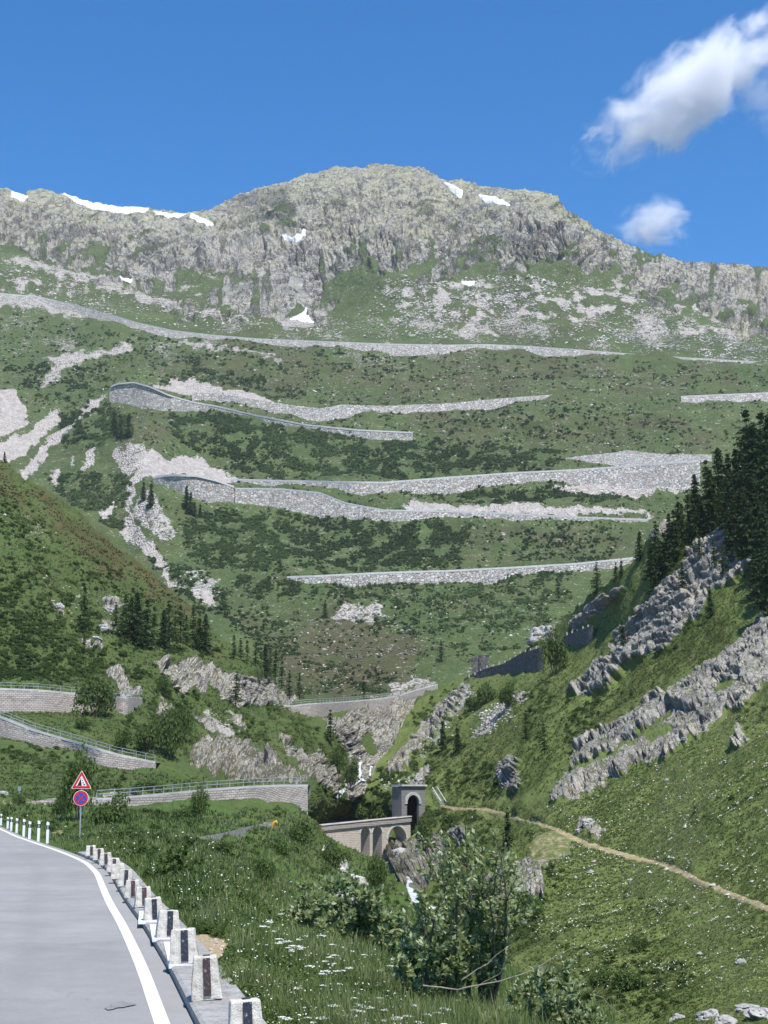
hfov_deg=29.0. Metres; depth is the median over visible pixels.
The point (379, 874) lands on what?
bush
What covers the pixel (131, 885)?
guard stone
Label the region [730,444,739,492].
spruce tree
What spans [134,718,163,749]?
bush
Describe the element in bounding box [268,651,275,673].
larch tree
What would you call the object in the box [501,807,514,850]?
spruce tree
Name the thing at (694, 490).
spruce tree
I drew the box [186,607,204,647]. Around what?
larch tree
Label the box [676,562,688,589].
spruce tree
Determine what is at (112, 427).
spruce tree
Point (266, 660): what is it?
spruce tree
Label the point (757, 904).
path
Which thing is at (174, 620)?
larch tree
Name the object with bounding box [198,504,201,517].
spruce tree
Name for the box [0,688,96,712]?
road wall
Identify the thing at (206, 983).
guard stone
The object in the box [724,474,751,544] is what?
spruce tree
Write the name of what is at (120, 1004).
tar patch
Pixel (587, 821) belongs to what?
boulder
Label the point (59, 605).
boulder
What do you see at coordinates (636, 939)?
bush
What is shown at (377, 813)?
bush
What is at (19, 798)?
bush
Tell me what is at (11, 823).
marker post
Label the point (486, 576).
embankment wall
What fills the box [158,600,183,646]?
larch tree
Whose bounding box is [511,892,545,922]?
bush
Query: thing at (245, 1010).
guard stone
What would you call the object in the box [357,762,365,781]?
waterfall
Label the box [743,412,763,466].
spruce tree
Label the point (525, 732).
larch tree
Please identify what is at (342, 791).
stream
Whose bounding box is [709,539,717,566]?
spruce tree
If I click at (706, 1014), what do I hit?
boulder
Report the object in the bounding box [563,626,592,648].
dry stone wall
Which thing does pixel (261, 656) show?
larch tree
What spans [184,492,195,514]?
spruce tree
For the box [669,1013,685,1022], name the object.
boulder
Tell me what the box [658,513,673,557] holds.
spruce tree
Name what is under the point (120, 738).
bush
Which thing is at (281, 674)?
larch tree
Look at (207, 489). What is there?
hairpin wall
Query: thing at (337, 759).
bush
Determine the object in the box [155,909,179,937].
guard stone
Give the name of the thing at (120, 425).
spruce tree
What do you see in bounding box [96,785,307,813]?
road wall
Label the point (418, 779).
boulder
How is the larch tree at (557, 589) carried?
on the mountain
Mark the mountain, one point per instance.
(372, 227)
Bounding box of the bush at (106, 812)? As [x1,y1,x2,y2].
[85,791,135,826]
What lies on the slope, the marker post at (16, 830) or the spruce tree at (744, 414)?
the spruce tree at (744, 414)
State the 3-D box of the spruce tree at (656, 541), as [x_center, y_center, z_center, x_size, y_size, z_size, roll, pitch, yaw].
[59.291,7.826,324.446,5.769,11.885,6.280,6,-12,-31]
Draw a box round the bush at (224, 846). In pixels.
[211,839,235,853]
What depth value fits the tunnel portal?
325.46 m
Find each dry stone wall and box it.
[465,647,543,680]
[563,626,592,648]
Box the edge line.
[0,828,169,1023]
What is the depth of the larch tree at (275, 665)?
421.99 m
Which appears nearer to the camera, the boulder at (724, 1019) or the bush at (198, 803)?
the boulder at (724, 1019)
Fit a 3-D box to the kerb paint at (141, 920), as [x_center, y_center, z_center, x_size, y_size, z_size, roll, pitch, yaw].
[-5.174,8.907,32.676,0.423,0.058,2.681,2,-10,-9]
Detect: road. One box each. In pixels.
[0,827,192,1023]
[2,716,157,762]
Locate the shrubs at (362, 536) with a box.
[2,314,763,693]
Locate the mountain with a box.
[0,163,767,701]
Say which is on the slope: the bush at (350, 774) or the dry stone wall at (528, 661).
the dry stone wall at (528, 661)
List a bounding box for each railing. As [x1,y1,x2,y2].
[0,682,78,691]
[0,710,155,760]
[96,778,296,797]
[113,690,142,696]
[276,693,388,703]
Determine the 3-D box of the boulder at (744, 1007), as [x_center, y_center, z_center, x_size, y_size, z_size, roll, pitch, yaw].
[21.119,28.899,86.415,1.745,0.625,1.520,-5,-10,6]
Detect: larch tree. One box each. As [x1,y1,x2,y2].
[73,587,92,628]
[80,634,88,652]
[112,602,119,629]
[115,608,130,637]
[118,594,132,637]
[149,606,165,645]
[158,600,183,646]
[170,611,179,636]
[174,605,188,642]
[181,615,189,644]
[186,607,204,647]
[228,635,238,657]
[229,671,246,706]
[238,638,243,659]
[241,640,249,660]
[251,641,259,666]
[259,647,265,667]
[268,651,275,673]
[270,650,280,682]
[278,661,286,688]
[283,670,294,698]
[293,674,304,699]
[324,710,336,745]
[359,676,370,698]
[436,640,446,661]
[520,710,531,740]
[539,724,548,753]
[554,575,561,601]
[588,562,603,595]
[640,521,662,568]
[675,503,689,548]
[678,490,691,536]
[695,460,716,523]
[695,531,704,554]
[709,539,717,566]
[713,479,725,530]
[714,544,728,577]
[724,515,745,561]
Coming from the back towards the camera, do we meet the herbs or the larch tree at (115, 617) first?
the larch tree at (115, 617)
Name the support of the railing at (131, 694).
on the road wall at (125, 705)
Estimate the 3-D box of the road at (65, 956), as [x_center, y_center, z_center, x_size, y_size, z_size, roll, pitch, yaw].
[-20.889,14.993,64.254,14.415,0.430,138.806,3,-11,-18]
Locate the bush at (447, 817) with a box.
[435,813,455,823]
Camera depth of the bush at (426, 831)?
282.35 m
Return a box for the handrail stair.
[432,787,445,803]
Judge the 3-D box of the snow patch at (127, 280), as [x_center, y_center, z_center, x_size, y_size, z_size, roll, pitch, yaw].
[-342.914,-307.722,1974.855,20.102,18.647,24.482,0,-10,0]
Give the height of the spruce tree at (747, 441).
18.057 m
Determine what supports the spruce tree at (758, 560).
on the slope
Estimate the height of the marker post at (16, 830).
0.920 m
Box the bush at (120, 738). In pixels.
[113,728,134,749]
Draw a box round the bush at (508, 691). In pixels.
[497,679,517,709]
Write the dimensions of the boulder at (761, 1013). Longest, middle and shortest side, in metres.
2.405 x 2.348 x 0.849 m
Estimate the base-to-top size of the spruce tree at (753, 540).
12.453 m
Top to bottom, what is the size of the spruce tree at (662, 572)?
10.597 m
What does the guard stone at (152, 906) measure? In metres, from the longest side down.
0.488 x 0.448 x 0.360 m
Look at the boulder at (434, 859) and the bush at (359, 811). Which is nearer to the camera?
the boulder at (434, 859)
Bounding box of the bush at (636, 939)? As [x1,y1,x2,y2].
[629,934,650,951]
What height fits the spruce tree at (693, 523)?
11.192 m
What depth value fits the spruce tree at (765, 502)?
283.15 m
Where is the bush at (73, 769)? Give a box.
[59,740,98,820]
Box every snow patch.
[11,190,27,201]
[63,193,148,213]
[120,276,131,282]
[153,211,186,218]
[189,213,213,226]
[282,229,306,242]
[290,307,313,322]
[444,182,462,197]
[461,281,474,285]
[479,194,509,205]
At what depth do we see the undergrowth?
322.83 m
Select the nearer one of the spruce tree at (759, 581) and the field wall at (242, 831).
the field wall at (242, 831)
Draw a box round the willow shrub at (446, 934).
[377,822,539,1006]
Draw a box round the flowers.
[27,710,766,1023]
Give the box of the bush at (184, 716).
[175,703,194,738]
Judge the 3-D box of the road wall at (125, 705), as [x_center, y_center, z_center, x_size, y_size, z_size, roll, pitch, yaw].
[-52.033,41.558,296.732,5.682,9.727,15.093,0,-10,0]
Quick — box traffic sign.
[72,771,90,837]
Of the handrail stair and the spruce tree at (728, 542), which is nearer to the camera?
the spruce tree at (728, 542)
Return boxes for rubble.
[0,258,767,955]
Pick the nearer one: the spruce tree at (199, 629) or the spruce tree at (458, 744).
the spruce tree at (458, 744)
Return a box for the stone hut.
[472,655,488,673]
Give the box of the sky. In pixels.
[0,0,767,266]
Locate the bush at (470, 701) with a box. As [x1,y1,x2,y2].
[464,694,480,708]
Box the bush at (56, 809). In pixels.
[51,792,70,816]
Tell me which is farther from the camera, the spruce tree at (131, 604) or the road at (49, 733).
the spruce tree at (131, 604)
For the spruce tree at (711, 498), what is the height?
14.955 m
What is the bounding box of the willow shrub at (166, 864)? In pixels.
[154,843,207,878]
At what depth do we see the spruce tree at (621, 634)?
313.10 m
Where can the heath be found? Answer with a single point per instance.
(81, 538)
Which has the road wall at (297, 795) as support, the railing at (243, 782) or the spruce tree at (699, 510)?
the railing at (243, 782)
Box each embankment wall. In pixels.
[0,293,758,363]
[192,392,550,421]
[230,460,699,495]
[235,488,647,522]
[287,557,633,586]
[681,392,767,402]
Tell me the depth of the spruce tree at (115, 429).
1193.64 m
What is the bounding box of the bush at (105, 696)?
[70,674,116,715]
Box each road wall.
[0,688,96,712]
[0,716,155,770]
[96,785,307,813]
[106,696,142,714]
[274,684,437,716]
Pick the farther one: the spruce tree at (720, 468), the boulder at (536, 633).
the boulder at (536, 633)
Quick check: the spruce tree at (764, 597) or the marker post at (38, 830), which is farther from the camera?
the spruce tree at (764, 597)
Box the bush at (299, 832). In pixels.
[288,819,316,846]
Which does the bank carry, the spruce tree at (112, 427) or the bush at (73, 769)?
the bush at (73, 769)
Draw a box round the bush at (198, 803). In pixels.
[189,782,210,819]
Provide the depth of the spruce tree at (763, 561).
267.27 m
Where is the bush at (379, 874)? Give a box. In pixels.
[365,848,387,888]
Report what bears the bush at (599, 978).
on the slope
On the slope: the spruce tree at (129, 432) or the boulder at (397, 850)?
the boulder at (397, 850)
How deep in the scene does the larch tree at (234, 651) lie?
390.62 m
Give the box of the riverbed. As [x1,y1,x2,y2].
[325,819,461,944]
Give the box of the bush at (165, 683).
[154,675,172,691]
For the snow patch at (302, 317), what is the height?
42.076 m
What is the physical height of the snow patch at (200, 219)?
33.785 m
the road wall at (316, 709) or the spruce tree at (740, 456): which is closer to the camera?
the spruce tree at (740, 456)
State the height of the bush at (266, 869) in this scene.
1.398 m
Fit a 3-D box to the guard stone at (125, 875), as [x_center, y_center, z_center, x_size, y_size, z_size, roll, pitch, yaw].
[-7.338,10.398,42.260,0.443,0.484,0.359,2,-13,-5]
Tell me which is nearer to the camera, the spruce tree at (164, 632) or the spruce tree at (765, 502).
the spruce tree at (765, 502)
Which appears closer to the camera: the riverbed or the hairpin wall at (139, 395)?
the riverbed
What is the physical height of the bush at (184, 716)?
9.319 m
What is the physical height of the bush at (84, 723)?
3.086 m
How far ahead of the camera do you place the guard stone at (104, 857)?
53.48 m
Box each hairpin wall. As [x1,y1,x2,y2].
[109,382,412,440]
[154,474,233,502]
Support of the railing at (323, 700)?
on the road wall at (316, 709)
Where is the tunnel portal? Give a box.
[391,785,426,825]
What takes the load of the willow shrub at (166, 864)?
on the bank
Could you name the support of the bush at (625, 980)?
on the slope
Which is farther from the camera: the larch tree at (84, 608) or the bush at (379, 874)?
the larch tree at (84, 608)
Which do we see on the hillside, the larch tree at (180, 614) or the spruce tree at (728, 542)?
the larch tree at (180, 614)
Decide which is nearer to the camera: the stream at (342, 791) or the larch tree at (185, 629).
the stream at (342, 791)
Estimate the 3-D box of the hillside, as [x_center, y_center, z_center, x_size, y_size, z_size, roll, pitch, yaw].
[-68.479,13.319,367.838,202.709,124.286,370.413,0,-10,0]
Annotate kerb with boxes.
[77,851,266,1023]
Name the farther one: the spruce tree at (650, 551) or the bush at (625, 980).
the spruce tree at (650, 551)
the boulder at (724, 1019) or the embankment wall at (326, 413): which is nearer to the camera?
the boulder at (724, 1019)
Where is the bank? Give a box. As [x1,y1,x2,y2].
[0,799,619,1023]
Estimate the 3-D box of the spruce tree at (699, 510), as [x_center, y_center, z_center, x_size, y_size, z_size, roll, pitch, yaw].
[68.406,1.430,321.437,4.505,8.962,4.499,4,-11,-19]
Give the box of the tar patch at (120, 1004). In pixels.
[105,1001,135,1009]
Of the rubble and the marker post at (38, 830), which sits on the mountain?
the rubble
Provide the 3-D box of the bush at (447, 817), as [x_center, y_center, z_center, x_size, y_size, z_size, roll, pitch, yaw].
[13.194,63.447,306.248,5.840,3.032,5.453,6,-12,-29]
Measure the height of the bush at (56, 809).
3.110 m
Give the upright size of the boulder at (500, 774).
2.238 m
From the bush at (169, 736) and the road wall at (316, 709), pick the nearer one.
the bush at (169, 736)
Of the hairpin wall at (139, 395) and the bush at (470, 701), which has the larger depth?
the hairpin wall at (139, 395)
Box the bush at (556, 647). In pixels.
[538,624,569,675]
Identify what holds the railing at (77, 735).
on the road wall at (12, 730)
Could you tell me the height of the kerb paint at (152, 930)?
0.058 m
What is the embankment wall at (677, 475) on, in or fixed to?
on the mountain
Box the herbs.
[2,813,415,1023]
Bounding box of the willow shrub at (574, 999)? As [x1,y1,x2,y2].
[482,957,608,1023]
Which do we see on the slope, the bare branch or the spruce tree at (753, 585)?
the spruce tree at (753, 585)
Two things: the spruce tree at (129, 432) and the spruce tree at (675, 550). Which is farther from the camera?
the spruce tree at (129, 432)
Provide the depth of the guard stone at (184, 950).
23.95 m
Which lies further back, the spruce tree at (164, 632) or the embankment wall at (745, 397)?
the embankment wall at (745, 397)
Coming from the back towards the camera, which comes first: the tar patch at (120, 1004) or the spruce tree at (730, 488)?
the spruce tree at (730, 488)
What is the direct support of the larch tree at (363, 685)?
on the hillside
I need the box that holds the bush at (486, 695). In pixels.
[475,681,497,704]
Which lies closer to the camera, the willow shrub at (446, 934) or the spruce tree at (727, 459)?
the willow shrub at (446, 934)
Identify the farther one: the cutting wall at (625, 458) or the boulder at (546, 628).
the cutting wall at (625, 458)
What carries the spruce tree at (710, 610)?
on the slope
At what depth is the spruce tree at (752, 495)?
295.04 m
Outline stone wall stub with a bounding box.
[26,798,96,804]
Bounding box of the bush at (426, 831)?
[414,818,433,851]
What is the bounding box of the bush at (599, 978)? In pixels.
[587,965,613,987]
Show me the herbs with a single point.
(199, 927)
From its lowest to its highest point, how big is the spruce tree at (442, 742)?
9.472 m
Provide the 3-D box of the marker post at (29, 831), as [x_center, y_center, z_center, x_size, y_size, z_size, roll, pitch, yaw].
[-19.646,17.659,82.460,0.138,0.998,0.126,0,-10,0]
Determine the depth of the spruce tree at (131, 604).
355.95 m
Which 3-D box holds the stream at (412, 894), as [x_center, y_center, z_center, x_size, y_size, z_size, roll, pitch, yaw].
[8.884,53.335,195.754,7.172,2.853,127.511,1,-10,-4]
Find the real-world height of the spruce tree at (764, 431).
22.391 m
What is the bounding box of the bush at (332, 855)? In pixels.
[318,839,351,867]
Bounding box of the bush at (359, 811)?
[345,803,368,819]
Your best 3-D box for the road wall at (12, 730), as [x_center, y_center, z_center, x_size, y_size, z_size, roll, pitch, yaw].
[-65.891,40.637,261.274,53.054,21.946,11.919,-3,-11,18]
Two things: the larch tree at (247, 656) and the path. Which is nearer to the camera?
the path
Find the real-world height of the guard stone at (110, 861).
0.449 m
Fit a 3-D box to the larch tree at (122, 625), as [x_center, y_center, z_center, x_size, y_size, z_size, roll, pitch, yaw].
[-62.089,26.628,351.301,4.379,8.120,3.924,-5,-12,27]
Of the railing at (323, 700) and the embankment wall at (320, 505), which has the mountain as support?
the embankment wall at (320, 505)
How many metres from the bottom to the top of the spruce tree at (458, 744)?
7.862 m
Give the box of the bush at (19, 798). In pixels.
[11,793,27,804]
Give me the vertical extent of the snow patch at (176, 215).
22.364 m
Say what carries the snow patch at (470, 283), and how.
on the mountain
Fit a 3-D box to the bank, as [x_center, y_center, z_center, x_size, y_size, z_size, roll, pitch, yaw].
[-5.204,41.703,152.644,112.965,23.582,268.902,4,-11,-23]
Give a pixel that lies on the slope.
(691, 705)
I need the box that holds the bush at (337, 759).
[328,743,348,773]
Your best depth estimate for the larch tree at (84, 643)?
333.35 m
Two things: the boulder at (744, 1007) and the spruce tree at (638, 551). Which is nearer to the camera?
the boulder at (744, 1007)
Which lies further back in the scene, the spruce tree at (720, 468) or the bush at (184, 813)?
the spruce tree at (720, 468)
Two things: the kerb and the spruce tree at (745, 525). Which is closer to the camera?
the kerb
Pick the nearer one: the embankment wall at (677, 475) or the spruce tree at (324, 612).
the spruce tree at (324, 612)
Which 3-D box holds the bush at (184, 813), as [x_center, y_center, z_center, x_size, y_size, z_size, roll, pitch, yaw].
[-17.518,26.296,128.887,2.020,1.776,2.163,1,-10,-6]
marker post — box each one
[10,817,12,830]
[15,818,17,832]
[22,819,25,836]
[28,821,31,838]
[37,820,40,841]
[46,822,49,843]
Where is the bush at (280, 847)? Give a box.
[269,834,290,858]
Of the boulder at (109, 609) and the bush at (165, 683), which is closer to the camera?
the bush at (165, 683)
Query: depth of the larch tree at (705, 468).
325.94 m
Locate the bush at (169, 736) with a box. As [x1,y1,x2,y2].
[158,702,185,759]
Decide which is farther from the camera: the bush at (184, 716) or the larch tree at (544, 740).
the bush at (184, 716)
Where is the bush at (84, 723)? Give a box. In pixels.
[73,716,93,728]
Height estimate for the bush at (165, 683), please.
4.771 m
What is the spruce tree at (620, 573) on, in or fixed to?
on the slope
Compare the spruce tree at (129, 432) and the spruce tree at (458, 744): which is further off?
the spruce tree at (129, 432)
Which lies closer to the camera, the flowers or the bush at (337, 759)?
the flowers
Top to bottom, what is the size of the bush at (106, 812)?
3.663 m
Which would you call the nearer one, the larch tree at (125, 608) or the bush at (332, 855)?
the bush at (332, 855)
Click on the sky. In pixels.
(647, 120)
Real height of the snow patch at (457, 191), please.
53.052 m
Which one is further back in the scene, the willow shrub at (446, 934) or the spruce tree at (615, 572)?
the spruce tree at (615, 572)
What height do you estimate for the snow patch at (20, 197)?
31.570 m
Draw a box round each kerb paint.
[138,911,156,923]
[150,924,169,941]
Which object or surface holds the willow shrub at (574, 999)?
on the bank
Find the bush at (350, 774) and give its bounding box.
[341,754,359,790]
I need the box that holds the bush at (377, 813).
[367,798,391,818]
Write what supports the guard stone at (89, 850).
on the kerb
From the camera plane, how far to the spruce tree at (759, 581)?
265.88 m
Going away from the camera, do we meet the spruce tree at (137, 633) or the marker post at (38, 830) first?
the marker post at (38, 830)
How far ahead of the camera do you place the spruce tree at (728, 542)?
300.44 m
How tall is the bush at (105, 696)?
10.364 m
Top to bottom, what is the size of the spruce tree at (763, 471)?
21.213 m
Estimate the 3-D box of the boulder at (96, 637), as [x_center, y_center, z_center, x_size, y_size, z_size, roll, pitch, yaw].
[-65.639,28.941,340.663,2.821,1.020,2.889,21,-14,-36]
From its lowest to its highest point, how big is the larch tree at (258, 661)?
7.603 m
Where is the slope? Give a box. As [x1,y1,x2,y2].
[353,503,767,1023]
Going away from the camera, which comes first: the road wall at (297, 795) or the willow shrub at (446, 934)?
the willow shrub at (446, 934)
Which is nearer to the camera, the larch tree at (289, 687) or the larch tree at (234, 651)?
the larch tree at (234, 651)
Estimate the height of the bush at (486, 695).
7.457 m
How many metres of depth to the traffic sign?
75.65 m
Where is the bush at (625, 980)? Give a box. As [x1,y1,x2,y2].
[610,967,648,990]
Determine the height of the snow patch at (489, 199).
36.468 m
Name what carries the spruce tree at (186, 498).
on the mountain
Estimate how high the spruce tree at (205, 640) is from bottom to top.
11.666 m
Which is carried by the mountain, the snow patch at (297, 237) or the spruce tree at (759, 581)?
the snow patch at (297, 237)
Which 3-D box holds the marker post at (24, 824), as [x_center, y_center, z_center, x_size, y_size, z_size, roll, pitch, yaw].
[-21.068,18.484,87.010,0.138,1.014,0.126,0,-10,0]
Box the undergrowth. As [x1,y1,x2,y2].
[0,492,767,1016]
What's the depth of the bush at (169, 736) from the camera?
269.57 m
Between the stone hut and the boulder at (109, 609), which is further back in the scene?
the stone hut
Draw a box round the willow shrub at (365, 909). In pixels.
[278,863,410,950]
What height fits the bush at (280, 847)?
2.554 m
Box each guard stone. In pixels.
[85,845,95,855]
[93,848,103,859]
[99,852,111,865]
[106,858,119,871]
[110,863,124,878]
[117,869,132,886]
[124,879,139,897]
[134,886,151,907]
[143,896,162,920]
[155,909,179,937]
[169,927,198,964]
[191,954,221,1000]
[228,997,262,1023]
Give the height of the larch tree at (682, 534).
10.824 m
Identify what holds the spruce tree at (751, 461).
on the slope
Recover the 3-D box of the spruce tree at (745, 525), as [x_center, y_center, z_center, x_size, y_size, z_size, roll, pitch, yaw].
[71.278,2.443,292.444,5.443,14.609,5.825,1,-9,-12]
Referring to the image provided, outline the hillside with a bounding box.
[0,460,452,823]
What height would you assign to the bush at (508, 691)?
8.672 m
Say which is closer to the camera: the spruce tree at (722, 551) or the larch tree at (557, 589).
the spruce tree at (722, 551)
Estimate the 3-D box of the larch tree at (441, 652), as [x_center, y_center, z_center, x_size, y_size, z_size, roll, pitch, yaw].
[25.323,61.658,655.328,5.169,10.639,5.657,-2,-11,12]
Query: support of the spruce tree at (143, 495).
on the mountain
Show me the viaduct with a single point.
(368, 836)
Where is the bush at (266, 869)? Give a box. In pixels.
[252,857,276,882]
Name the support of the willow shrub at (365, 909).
on the bank
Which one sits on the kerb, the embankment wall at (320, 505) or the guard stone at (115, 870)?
the guard stone at (115, 870)
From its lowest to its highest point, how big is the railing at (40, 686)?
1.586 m
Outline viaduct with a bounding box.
[319,816,411,858]
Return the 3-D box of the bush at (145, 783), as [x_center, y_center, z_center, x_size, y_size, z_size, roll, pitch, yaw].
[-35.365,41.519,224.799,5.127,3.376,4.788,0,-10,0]
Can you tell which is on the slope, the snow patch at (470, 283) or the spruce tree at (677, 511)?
the spruce tree at (677, 511)
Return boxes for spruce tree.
[109,409,115,433]
[112,419,117,435]
[113,415,124,438]
[121,414,133,437]
[122,597,138,638]
[123,592,148,644]
[137,599,159,649]
[140,479,146,501]
[145,481,154,508]
[155,610,170,650]
[182,486,189,509]
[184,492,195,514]
[192,502,197,516]
[192,614,203,649]
[195,614,216,654]
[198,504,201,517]
[260,644,271,675]
[321,600,329,617]
[436,717,447,751]
[451,724,462,754]
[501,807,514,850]
[610,562,618,581]
[618,561,622,578]
[618,621,628,646]
[632,531,643,561]
[640,544,652,579]
[642,551,660,594]
[651,533,670,578]
[658,510,684,569]
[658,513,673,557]
[674,497,686,535]
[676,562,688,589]
[681,474,705,528]
[687,499,702,544]
[691,499,707,535]
[697,469,723,532]
[703,447,726,512]
[705,586,714,618]
[712,469,738,530]
[718,503,736,553]
[723,454,732,500]
[724,410,758,499]
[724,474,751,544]
[729,423,761,518]
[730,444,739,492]
[732,441,747,523]
[734,469,766,553]
[736,489,756,556]
[738,439,767,536]
[741,552,763,601]
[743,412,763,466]
[744,422,758,474]
[744,505,767,582]
[744,514,761,573]
[748,545,762,584]
[749,476,767,561]
[750,557,766,609]
[753,414,767,501]
[753,538,767,617]
[754,531,767,597]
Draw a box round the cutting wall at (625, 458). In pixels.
[565,450,711,465]
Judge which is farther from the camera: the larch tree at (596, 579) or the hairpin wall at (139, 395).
the hairpin wall at (139, 395)
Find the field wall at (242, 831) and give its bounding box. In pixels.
[199,822,272,840]
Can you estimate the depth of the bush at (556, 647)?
353.88 m
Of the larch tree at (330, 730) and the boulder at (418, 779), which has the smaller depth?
the boulder at (418, 779)
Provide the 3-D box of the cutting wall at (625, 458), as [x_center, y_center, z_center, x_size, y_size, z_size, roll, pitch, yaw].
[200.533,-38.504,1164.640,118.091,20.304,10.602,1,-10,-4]
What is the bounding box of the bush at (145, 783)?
[135,775,166,792]
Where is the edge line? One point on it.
(156, 1007)
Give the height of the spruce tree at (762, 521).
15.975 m
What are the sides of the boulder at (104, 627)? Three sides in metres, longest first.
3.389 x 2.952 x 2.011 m
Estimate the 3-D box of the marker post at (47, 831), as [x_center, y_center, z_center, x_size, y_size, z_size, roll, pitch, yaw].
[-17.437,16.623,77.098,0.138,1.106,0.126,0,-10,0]
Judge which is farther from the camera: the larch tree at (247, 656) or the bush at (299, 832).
the larch tree at (247, 656)
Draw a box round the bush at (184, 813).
[170,805,192,819]
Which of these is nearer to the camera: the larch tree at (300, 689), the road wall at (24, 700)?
the road wall at (24, 700)
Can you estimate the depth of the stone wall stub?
195.78 m
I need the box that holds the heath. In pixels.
[0,462,235,667]
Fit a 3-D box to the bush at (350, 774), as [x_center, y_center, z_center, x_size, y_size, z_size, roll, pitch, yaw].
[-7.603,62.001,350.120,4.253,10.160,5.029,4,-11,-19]
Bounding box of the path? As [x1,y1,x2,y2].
[440,805,767,911]
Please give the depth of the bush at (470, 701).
388.31 m
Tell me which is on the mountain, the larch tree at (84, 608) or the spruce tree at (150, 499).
the spruce tree at (150, 499)
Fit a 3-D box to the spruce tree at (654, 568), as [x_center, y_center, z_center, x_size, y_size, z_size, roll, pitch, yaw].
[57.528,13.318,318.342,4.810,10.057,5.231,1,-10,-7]
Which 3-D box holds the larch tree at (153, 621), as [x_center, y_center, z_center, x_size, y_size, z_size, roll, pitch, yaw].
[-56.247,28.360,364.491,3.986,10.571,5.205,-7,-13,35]
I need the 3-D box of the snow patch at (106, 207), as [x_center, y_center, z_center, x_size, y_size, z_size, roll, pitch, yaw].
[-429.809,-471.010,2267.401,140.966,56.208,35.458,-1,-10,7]
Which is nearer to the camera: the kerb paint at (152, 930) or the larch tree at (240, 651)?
the kerb paint at (152, 930)
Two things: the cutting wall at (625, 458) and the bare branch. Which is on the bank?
the bare branch
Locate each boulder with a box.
[53,603,64,608]
[91,636,102,640]
[99,624,108,631]
[105,607,113,612]
[392,847,405,855]
[414,777,423,781]
[431,850,443,861]
[497,770,503,779]
[526,625,544,645]
[544,625,551,634]
[581,818,593,826]
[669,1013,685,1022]
[696,1009,718,1021]
[714,1014,737,1023]
[734,1003,759,1012]
[735,958,746,965]
[743,1007,767,1019]
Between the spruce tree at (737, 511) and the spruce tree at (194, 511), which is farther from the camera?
the spruce tree at (194, 511)
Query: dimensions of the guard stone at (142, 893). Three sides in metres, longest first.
0.477 x 0.436 x 0.360 m
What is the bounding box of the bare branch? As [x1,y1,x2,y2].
[423,945,627,1016]
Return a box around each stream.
[335,780,360,803]
[406,876,442,909]
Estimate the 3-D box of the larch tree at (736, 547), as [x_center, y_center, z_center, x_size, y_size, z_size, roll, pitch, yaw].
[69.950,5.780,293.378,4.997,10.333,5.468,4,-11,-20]
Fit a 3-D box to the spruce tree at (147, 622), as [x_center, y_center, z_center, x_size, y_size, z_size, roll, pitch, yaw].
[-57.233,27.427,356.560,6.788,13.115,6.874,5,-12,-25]
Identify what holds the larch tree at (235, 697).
on the hillside
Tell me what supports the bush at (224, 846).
on the bank
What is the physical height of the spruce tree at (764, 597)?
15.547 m
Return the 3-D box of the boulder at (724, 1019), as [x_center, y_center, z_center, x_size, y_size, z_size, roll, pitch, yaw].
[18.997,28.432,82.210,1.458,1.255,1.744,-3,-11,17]
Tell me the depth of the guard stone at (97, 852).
57.12 m
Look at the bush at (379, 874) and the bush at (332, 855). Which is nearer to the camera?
the bush at (379, 874)
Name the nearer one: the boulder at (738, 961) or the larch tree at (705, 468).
the boulder at (738, 961)

